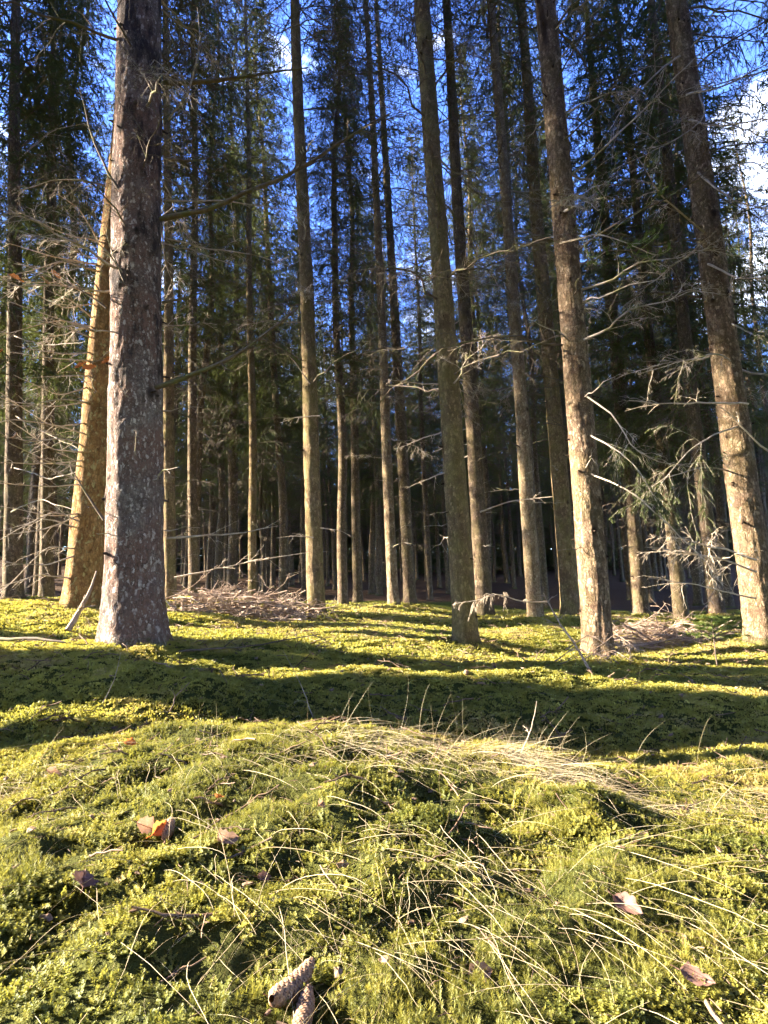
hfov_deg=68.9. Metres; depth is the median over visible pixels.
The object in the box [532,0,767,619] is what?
spruce tree
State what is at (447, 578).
spruce tree
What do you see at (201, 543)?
spruce tree
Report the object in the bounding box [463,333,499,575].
spruce tree
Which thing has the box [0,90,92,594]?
spruce tree
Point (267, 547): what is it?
spruce tree
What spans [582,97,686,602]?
spruce tree
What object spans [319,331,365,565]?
spruce tree
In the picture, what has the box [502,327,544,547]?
spruce tree
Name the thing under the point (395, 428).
spruce tree
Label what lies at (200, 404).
spruce tree
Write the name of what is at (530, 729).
grass stalk
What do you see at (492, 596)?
fallen branch
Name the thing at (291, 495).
spruce tree
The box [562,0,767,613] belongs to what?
spruce tree
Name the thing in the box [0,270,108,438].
branch
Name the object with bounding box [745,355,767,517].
spruce tree
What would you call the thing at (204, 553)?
spruce tree
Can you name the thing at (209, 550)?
spruce tree
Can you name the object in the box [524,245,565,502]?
spruce tree
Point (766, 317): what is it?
spruce tree
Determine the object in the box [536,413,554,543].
spruce tree
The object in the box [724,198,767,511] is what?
spruce tree
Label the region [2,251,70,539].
spruce tree
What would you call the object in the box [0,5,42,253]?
spruce tree
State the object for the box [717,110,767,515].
spruce tree
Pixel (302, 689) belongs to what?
grass stalk
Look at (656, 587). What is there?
spruce tree
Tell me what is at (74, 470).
spruce tree
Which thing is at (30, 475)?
spruce tree
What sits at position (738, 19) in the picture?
sky
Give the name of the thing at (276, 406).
spruce tree
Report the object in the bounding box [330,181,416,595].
spruce tree
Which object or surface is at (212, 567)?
spruce tree
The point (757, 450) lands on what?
spruce tree
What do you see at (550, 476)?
spruce tree
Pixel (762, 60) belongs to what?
spruce tree
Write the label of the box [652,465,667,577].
spruce tree
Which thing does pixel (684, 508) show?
spruce tree
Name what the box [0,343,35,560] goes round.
spruce tree
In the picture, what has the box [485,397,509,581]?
spruce tree
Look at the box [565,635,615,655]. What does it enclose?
fallen twig
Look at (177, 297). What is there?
spruce tree
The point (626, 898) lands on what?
fallen leaf
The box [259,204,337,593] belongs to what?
spruce tree
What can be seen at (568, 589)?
spruce tree
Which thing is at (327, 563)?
spruce tree
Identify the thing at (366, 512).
spruce tree
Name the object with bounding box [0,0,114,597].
spruce tree
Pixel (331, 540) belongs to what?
spruce tree
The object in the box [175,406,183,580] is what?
spruce tree
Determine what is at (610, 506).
spruce tree
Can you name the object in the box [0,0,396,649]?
spruce tree
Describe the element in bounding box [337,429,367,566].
spruce tree
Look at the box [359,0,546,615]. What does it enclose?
spruce tree
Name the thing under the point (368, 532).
spruce tree
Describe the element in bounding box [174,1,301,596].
spruce tree
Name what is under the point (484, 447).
spruce tree
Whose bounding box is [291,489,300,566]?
spruce tree
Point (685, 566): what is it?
spruce tree
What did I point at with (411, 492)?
spruce tree
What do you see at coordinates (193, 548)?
spruce tree
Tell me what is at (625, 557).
spruce tree
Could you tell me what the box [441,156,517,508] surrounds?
spruce tree
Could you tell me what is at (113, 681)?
grass stalk
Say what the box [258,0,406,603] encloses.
spruce tree
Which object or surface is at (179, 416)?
spruce tree
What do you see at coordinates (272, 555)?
spruce tree
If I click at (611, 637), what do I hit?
fallen twig
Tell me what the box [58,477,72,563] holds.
spruce tree
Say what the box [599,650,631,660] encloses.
fallen twig
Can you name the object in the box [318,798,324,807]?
fallen leaf
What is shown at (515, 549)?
spruce tree
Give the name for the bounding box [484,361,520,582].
spruce tree
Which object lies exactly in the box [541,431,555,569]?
spruce tree
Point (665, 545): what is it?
spruce tree
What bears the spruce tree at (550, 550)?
on the ground at (188, 949)
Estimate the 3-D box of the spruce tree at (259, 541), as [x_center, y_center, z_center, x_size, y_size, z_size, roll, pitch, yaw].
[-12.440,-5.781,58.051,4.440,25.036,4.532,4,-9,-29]
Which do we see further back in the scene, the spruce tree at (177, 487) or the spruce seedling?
the spruce tree at (177, 487)
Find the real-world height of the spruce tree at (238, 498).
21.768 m
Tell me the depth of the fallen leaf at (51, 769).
1.46 m
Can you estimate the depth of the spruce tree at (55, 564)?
43.73 m
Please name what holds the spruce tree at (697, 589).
on the ground at (188, 949)
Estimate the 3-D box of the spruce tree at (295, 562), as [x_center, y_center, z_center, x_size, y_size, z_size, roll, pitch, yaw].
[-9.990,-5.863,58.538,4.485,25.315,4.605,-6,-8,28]
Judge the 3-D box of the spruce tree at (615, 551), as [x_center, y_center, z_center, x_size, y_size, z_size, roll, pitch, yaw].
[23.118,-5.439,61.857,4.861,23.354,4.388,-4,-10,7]
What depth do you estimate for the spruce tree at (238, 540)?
56.31 m
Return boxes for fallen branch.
[0,637,86,648]
[65,571,96,631]
[175,626,326,651]
[452,592,546,619]
[542,594,592,672]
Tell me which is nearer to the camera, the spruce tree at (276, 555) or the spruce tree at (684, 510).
the spruce tree at (684, 510)
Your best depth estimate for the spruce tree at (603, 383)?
20.39 m
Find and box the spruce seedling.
[678,615,749,665]
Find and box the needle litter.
[0,594,767,1023]
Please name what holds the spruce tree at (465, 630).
on the ground at (188, 949)
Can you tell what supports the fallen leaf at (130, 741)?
on the moss at (18, 990)
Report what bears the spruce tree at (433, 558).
on the ground at (188, 949)
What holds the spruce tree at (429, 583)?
on the ground at (188, 949)
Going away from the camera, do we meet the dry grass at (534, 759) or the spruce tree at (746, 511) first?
the dry grass at (534, 759)
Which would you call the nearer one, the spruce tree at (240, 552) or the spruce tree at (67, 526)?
the spruce tree at (240, 552)
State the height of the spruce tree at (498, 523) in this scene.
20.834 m
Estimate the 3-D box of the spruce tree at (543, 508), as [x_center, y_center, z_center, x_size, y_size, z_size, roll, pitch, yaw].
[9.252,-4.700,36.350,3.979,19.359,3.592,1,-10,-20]
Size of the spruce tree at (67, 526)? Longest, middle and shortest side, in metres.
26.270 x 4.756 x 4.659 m
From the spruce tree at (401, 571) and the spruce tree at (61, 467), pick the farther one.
the spruce tree at (401, 571)
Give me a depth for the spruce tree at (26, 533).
23.16 m
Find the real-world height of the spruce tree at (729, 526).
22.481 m
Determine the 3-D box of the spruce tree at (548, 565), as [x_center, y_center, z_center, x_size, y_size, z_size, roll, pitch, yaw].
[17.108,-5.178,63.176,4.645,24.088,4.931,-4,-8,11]
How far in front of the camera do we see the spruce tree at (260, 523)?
27.80 m
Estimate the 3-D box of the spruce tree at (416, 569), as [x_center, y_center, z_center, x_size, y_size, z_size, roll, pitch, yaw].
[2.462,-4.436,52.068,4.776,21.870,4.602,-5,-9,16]
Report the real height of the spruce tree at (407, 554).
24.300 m
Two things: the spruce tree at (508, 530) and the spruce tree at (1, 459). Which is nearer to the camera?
the spruce tree at (1, 459)
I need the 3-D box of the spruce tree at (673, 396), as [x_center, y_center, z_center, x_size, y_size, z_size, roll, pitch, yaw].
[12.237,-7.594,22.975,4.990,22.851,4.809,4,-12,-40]
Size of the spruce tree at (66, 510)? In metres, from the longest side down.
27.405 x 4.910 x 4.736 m
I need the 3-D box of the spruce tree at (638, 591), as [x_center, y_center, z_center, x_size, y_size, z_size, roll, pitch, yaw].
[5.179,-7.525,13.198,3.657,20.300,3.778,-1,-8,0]
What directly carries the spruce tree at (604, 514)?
on the ground at (188, 949)
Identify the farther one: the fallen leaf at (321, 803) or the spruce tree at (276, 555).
the spruce tree at (276, 555)
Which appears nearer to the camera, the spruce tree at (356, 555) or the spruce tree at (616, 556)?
the spruce tree at (356, 555)
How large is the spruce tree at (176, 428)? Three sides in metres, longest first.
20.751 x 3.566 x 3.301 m
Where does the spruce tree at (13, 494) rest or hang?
on the ground at (188, 949)
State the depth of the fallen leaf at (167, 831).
1.07 m
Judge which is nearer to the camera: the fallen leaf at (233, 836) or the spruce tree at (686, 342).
the fallen leaf at (233, 836)
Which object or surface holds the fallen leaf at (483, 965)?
on the ground at (188, 949)
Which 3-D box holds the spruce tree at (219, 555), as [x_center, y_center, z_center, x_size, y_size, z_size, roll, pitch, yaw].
[-5.988,-6.263,20.435,4.198,19.226,4.046,1,-8,-28]
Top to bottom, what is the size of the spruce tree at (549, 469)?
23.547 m
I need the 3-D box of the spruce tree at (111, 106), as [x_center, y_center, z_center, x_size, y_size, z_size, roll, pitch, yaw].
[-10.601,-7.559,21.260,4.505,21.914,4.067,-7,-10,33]
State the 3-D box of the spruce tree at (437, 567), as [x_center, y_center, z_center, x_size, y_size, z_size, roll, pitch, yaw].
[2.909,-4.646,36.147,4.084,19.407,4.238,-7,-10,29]
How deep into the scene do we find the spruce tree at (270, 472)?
26.46 m
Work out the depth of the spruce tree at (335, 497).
30.68 m
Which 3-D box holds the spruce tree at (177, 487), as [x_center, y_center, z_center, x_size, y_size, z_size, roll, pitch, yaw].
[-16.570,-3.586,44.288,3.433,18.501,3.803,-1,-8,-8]
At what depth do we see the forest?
69.65 m
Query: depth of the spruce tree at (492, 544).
56.27 m
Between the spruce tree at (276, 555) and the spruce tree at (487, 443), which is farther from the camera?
the spruce tree at (276, 555)
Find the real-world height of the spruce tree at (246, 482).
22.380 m
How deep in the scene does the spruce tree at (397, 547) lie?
61.03 m
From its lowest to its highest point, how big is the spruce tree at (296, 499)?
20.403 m
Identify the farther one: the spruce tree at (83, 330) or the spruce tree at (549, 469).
the spruce tree at (549, 469)
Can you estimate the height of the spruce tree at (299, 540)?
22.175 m
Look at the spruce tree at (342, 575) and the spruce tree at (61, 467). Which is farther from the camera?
the spruce tree at (61, 467)
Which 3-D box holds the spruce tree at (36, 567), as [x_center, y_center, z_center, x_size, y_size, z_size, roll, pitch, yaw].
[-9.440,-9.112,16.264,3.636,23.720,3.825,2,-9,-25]
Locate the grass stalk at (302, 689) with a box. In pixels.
[283,651,312,716]
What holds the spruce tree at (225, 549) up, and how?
on the ground at (188, 949)
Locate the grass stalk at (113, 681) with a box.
[102,653,120,703]
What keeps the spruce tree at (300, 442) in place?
on the ground at (188, 949)
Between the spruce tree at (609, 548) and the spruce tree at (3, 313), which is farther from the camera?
the spruce tree at (609, 548)
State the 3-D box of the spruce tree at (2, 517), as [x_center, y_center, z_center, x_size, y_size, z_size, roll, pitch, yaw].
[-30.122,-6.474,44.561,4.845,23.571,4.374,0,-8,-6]
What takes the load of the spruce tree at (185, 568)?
on the ground at (188, 949)
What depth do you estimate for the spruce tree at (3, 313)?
17.78 m
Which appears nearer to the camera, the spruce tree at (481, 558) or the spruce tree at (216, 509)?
the spruce tree at (481, 558)
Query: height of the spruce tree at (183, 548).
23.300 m
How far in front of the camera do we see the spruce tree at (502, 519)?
40.16 m
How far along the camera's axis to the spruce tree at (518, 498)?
39.26 m
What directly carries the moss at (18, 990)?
on the ground at (188, 949)
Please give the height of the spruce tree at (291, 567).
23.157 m
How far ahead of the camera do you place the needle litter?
1.82 m
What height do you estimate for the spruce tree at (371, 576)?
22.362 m
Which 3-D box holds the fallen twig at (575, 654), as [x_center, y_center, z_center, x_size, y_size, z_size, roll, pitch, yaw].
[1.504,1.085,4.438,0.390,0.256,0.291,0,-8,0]
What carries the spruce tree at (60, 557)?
on the ground at (188, 949)
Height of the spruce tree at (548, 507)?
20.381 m
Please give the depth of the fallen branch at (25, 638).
4.03 m
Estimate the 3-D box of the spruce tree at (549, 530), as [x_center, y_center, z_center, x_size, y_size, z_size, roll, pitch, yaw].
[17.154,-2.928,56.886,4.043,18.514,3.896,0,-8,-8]
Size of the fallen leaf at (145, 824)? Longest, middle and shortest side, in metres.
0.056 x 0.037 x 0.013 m
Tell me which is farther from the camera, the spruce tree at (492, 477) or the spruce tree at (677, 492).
the spruce tree at (492, 477)
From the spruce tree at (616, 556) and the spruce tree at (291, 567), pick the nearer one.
the spruce tree at (291, 567)
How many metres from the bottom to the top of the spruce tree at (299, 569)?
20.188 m
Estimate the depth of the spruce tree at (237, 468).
23.77 m
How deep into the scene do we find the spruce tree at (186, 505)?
33.21 m
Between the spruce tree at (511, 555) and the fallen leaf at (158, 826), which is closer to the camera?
the fallen leaf at (158, 826)
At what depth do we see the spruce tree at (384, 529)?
56.54 m
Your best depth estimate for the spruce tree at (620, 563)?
40.78 m
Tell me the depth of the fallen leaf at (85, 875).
0.87 m
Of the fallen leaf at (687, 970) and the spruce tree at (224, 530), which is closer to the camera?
the fallen leaf at (687, 970)
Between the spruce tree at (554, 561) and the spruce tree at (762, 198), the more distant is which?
the spruce tree at (554, 561)
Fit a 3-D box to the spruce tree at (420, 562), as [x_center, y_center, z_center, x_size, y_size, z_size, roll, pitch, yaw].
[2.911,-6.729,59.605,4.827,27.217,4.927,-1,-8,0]
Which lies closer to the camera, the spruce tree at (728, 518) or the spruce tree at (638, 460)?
the spruce tree at (638, 460)
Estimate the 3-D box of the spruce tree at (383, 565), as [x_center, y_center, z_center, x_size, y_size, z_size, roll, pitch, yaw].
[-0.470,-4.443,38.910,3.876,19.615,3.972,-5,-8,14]
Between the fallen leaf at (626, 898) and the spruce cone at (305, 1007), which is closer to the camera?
the spruce cone at (305, 1007)
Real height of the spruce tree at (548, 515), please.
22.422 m
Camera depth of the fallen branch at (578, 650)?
3.91 m
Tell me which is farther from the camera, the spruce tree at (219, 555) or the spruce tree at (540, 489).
the spruce tree at (540, 489)
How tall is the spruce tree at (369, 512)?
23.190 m
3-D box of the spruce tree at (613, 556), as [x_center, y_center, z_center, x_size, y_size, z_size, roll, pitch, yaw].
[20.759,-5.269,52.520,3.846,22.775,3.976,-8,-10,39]
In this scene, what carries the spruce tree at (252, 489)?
on the ground at (188, 949)
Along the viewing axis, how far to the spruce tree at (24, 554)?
55.99 m
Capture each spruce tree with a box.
[0,0,109,556]
[0,0,114,595]
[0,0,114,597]
[0,0,115,599]
[0,0,281,608]
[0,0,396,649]
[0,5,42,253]
[0,64,43,566]
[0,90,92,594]
[0,221,26,529]
[0,311,5,508]
[0,332,5,561]
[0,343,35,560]
[0,350,27,557]
[0,383,32,555]
[1,158,80,558]
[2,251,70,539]
[23,223,83,558]
[23,323,81,535]
[23,342,78,550]
[23,351,70,560]
[23,376,37,563]
[54,420,74,578]
[55,66,115,521]
[55,224,96,528]
[55,412,77,559]
[57,388,78,574]
[58,0,308,599]
[58,336,72,555]
[58,369,83,560]
[58,400,80,518]
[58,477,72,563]
[161,0,254,590]
[161,0,262,592]
[161,0,315,595]
[161,59,209,523]
[161,127,208,546]
[161,288,182,506]
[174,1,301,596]
[174,119,265,591]
[174,262,215,583]
[174,336,214,588]
[175,251,240,590]
[175,330,217,584]
[175,405,183,567]
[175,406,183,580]
[176,420,202,568]
[180,212,240,589]
[184,145,269,592]
[189,0,420,617]
[200,371,218,560]
[200,425,216,577]
[200,492,208,568]
[200,500,217,563]
[201,348,217,556]
[206,399,238,582]
[207,0,337,599]
[207,336,246,584]
[207,349,245,573]
[208,349,247,538]
[214,145,299,594]
[215,402,244,548]
[226,275,295,592]
[238,236,301,587]
[238,299,259,556]
[238,337,248,577]
[238,466,262,567]
[238,477,259,575]
[239,289,285,589]
[243,393,279,575]
[245,284,289,585]
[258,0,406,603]
[258,356,278,567]
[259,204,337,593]
[259,494,292,566]
[269,260,301,586]
[270,0,463,604]
[273,0,606,645]
[275,341,299,573]
[281,272,337,549]
[288,374,300,557]
[289,355,321,583]
[289,385,300,556]
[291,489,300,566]
[293,457,325,574]
[298,0,415,602]
[311,0,475,604]
[315,306,351,589]
[315,314,336,557]
[317,299,337,585]
[319,271,369,570]
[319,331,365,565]
[319,399,336,559]
[322,461,334,575]
[322,466,336,574]
[322,478,336,566]
[323,184,410,594]
[324,381,351,574]
[327,335,370,568]
[327,395,351,557]
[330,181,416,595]
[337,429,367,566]
[347,385,369,581]
[348,460,385,572]
[350,333,398,584]
[357,211,426,566]
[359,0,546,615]
[359,320,400,586]
[360,392,369,554]
[362,0,767,657]
[364,387,398,567]
[374,119,463,599]
[379,292,422,571]
[383,0,632,617]
[389,386,402,580]
[392,322,434,582]
[394,466,422,570]
[395,330,434,570]
[395,509,418,565]
[396,354,430,579]
[404,226,468,593]
[407,316,440,567]
[409,323,445,560]
[410,316,446,587]
[411,425,441,581]
[412,348,433,572]
[414,388,449,575]
[416,40,539,602]
[420,287,470,524]
[423,392,448,569]
[431,0,675,614]
[432,297,470,537]
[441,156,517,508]
[448,0,601,519]
[460,313,503,564]
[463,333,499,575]
[465,434,492,576]
[474,55,570,607]
[483,203,551,499]
[483,265,521,588]
[484,340,520,582]
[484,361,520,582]
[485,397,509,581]
[487,374,514,568]
[491,479,516,574]
[491,515,499,567]
[492,374,522,564]
[492,414,512,574]
[495,357,522,575]
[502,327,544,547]
[504,376,553,543]
[505,424,523,574]
[508,316,552,583]
[509,0,767,646]
[513,402,549,540]
[518,100,600,536]
[520,26,640,545]
[524,175,605,589]
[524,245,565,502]
[531,0,711,615]
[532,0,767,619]
[535,381,566,551]
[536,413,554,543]
[538,403,557,579]
[539,462,554,549]
[539,470,553,564]
[541,380,558,580]
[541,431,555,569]
[541,494,553,566]
[542,462,557,571]
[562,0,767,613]
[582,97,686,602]
[582,228,620,563]
[584,294,621,589]
[585,209,655,599]
[593,318,624,581]
[595,362,622,555]
[595,366,619,574]
[599,235,686,590]
[599,393,620,572]
[601,247,658,559]
[604,467,623,563]
[606,460,623,564]
[606,506,617,568]
[607,48,742,605]
[607,529,618,565]
[621,271,682,585]
[625,89,766,566]
[631,3,760,607]
[634,277,688,590]
[642,307,698,587]
[643,1,767,559]
[649,432,688,579]
[650,472,664,565]
[651,228,712,584]
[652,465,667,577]
[662,515,668,567]
[671,390,715,541]
[673,376,716,555]
[675,479,690,577]
[676,474,690,567]
[678,507,686,568]
[698,327,737,581]
[701,380,731,546]
[702,426,730,552]
[703,344,733,560]
[712,184,767,537]
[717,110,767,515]
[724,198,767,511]
[726,500,733,557]
[730,252,767,512]
[738,0,767,416]
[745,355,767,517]
[754,128,767,394]
[757,253,767,458]
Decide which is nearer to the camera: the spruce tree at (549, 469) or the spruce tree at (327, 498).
the spruce tree at (549, 469)
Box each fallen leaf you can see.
[43,766,61,775]
[72,869,98,892]
[123,737,137,744]
[131,815,154,833]
[146,820,166,838]
[161,816,174,843]
[211,827,239,843]
[254,870,271,880]
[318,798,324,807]
[462,960,492,981]
[607,889,642,914]
[670,961,715,985]
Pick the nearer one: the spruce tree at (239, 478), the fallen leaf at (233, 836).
the fallen leaf at (233, 836)
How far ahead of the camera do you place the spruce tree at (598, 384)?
34.04 m
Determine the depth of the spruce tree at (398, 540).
56.76 m
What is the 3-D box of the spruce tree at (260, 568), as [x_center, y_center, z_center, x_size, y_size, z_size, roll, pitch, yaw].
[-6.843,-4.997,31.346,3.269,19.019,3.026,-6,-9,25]
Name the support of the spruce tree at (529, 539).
on the ground at (188, 949)
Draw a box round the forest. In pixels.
[0,465,732,566]
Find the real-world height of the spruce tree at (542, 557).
20.230 m
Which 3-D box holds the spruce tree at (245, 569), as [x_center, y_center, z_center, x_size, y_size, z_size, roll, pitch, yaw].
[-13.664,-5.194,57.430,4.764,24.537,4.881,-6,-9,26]
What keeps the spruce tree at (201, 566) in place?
on the ground at (188, 949)
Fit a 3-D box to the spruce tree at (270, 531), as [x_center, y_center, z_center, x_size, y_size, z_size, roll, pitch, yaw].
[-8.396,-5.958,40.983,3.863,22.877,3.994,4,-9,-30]
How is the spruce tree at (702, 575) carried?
on the ground at (188, 949)
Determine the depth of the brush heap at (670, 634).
6.72 m
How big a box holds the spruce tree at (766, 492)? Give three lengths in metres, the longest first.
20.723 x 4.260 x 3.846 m
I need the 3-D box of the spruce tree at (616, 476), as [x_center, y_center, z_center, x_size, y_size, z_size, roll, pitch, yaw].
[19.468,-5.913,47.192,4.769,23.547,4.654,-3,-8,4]
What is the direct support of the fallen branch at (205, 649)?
on the ground at (188, 949)
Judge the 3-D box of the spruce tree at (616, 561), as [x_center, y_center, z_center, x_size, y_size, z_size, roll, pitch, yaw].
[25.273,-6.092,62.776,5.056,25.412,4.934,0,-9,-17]
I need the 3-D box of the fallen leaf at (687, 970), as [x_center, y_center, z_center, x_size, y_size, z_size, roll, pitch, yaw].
[0.387,0.581,0.702,0.050,0.010,0.027,2,17,29]
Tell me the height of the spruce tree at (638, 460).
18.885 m
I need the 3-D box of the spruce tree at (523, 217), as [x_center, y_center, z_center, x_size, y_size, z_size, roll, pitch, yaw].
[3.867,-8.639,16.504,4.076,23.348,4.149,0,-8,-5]
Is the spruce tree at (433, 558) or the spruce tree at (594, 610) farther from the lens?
the spruce tree at (433, 558)
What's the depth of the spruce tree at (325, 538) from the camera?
56.88 m
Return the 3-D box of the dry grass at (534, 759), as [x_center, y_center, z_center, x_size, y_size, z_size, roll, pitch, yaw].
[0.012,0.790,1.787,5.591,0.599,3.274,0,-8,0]
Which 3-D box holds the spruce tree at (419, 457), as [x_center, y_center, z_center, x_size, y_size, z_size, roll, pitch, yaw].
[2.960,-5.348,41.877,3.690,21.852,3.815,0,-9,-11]
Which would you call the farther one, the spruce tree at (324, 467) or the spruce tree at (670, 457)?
the spruce tree at (324, 467)
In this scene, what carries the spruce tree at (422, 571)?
on the ground at (188, 949)
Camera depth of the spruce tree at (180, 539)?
56.08 m
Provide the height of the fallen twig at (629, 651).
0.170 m
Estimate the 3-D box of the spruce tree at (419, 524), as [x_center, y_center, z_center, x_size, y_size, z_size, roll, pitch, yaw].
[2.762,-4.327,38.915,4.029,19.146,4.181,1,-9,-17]
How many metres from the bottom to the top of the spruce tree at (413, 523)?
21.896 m
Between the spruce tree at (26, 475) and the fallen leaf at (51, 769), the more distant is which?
the spruce tree at (26, 475)
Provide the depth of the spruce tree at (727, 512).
60.35 m
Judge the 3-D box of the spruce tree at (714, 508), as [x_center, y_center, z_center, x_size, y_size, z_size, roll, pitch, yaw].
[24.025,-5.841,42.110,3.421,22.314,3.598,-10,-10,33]
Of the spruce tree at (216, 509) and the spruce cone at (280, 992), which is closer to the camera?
the spruce cone at (280, 992)
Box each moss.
[0,715,767,1023]
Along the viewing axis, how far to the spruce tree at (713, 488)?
39.00 m
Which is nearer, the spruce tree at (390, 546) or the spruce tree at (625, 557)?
the spruce tree at (390, 546)
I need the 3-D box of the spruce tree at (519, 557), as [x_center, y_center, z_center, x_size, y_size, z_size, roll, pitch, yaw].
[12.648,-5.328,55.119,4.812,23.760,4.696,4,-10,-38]
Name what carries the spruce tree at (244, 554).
on the ground at (188, 949)
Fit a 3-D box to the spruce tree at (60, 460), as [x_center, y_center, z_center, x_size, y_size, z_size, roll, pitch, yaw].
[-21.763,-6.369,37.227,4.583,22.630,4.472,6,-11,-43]
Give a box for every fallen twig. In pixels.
[554,641,595,661]
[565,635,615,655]
[585,645,613,662]
[593,630,634,658]
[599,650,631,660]
[605,640,646,659]
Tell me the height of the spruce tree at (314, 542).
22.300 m
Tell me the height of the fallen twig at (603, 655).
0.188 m
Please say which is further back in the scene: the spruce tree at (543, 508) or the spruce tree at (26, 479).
the spruce tree at (543, 508)
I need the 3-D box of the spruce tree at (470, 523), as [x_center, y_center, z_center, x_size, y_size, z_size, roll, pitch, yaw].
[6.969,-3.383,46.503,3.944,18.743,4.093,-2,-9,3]
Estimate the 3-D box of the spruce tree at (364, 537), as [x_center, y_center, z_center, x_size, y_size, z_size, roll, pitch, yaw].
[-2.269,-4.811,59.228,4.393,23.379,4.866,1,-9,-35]
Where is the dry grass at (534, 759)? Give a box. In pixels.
[0,673,767,1023]
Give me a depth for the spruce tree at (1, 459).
36.11 m
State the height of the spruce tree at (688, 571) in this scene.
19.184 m
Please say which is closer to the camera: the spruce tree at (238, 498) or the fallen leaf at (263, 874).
the fallen leaf at (263, 874)
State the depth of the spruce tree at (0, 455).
28.98 m
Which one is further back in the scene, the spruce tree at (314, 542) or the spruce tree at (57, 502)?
the spruce tree at (57, 502)
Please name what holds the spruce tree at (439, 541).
on the ground at (188, 949)
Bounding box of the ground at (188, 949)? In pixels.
[0,557,767,1023]
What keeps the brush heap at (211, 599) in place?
on the ground at (188, 949)
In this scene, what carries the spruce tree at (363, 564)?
on the ground at (188, 949)
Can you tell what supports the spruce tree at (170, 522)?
on the ground at (188, 949)
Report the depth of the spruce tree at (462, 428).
32.53 m
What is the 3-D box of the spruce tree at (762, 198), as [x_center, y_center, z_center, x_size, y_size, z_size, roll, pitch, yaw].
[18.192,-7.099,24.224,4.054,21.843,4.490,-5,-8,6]
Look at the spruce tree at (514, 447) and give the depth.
27.11 m
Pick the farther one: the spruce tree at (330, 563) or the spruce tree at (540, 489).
the spruce tree at (330, 563)
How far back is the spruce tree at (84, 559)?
6.44 m
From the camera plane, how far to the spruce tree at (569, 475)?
23.34 m
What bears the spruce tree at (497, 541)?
on the ground at (188, 949)
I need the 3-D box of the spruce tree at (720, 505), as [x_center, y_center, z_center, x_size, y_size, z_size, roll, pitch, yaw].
[10.339,-8.311,18.746,3.572,23.300,3.757,4,-10,-32]
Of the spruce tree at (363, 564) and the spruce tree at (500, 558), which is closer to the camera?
the spruce tree at (363, 564)
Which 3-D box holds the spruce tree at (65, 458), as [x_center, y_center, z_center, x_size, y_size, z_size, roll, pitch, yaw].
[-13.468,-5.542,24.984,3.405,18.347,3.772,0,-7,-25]
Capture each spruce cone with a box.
[264,956,314,1015]
[292,983,314,1023]
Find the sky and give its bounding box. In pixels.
[0,0,767,551]
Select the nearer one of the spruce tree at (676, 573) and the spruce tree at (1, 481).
the spruce tree at (676, 573)
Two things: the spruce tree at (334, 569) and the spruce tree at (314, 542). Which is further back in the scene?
the spruce tree at (334, 569)
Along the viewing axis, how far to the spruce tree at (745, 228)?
13.43 m
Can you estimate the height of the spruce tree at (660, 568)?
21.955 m
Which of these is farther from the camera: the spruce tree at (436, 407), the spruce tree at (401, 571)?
the spruce tree at (401, 571)
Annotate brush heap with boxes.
[165,565,341,621]
[574,598,741,651]
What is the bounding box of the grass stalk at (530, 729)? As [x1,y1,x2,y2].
[520,701,536,753]
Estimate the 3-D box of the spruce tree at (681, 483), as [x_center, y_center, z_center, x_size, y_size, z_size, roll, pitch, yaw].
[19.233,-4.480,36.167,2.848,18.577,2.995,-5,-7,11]
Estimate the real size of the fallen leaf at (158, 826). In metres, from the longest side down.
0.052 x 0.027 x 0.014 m
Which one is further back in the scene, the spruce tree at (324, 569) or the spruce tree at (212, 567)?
the spruce tree at (324, 569)
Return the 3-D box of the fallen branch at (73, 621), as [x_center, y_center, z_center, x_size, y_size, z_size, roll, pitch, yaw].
[-2.819,0.833,5.280,0.164,0.567,0.336,0,-8,0]
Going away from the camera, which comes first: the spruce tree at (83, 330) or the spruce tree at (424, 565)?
the spruce tree at (83, 330)
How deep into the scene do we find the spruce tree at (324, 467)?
46.55 m
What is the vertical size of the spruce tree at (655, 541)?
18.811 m
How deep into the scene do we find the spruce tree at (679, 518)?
40.31 m
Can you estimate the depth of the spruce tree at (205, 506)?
48.62 m

